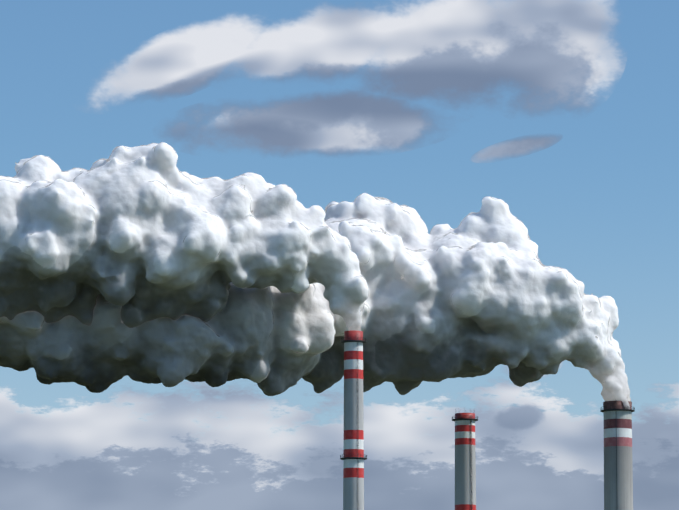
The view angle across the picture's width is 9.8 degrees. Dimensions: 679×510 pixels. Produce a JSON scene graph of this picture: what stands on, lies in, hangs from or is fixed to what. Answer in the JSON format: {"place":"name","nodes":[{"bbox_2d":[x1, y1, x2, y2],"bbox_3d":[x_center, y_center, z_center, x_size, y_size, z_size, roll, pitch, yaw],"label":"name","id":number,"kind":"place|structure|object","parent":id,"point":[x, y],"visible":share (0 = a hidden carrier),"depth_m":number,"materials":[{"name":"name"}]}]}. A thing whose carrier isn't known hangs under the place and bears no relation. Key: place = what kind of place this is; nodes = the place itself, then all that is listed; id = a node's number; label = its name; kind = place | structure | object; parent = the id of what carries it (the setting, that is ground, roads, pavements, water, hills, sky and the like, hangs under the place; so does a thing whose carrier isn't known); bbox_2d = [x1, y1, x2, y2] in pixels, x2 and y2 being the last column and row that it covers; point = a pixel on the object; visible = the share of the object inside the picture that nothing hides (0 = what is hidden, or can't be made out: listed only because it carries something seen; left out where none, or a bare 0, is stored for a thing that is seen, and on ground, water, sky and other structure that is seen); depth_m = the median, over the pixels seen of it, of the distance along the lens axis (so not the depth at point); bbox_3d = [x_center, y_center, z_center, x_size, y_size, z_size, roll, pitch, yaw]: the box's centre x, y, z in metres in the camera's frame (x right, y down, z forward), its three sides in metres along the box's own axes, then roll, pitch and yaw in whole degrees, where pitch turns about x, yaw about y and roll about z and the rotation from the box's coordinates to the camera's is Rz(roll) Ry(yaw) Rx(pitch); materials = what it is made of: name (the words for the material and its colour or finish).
{"place":"outdoors","nodes":[
{"label":"outdoors","id":0,"kind":"place"},
{"bbox_2d":[0,142,368,330],"bbox_3d":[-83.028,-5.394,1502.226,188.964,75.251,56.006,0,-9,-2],"label":"smoke plume","id":1,"kind":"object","parent":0,"point":[141,234],"depth_m":1492.75,"materials":[{"name":"white"}]},
{"bbox_2d":[0,193,630,408],"bbox_3d":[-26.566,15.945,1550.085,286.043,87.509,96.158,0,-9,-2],"label":"smoke plume","id":2,"kind":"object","parent":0,"point":[484,290],"depth_m":1548.30,"materials":[{"name":"white"}]},
{"bbox_2d":[0,0,678,509],"label":"sky","id":3,"kind":"structure","parent":0,"point":[565,113],"materials":[{"name":"blue"}]},
{"bbox_2d":[340,330,366,509],"bbox_3d":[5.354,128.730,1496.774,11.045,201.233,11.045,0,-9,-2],"label":"chimney","id":4,"kind":"object","parent":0,"point":[353,458],"visible":1,"depth_m":1503.61,"materials":[{"name":"concrete"}]},
{"bbox_2d":[452,410,477,509],"bbox_3d":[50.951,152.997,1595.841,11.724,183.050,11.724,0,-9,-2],"label":"chimney","id":5,"kind":"object","parent":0,"point":[465,475],"visible":1,"depth_m":1602.98,"materials":[{"name":"concrete"}]},
{"bbox_2d":[600,401,634,509],"bbox_3d":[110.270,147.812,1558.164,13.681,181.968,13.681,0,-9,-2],"label":"chimney","id":6,"kind":"object","parent":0,"point":[618,480],"visible":0.94,"depth_m":1564.05,"materials":[{"name":"concrete"}]}
]}

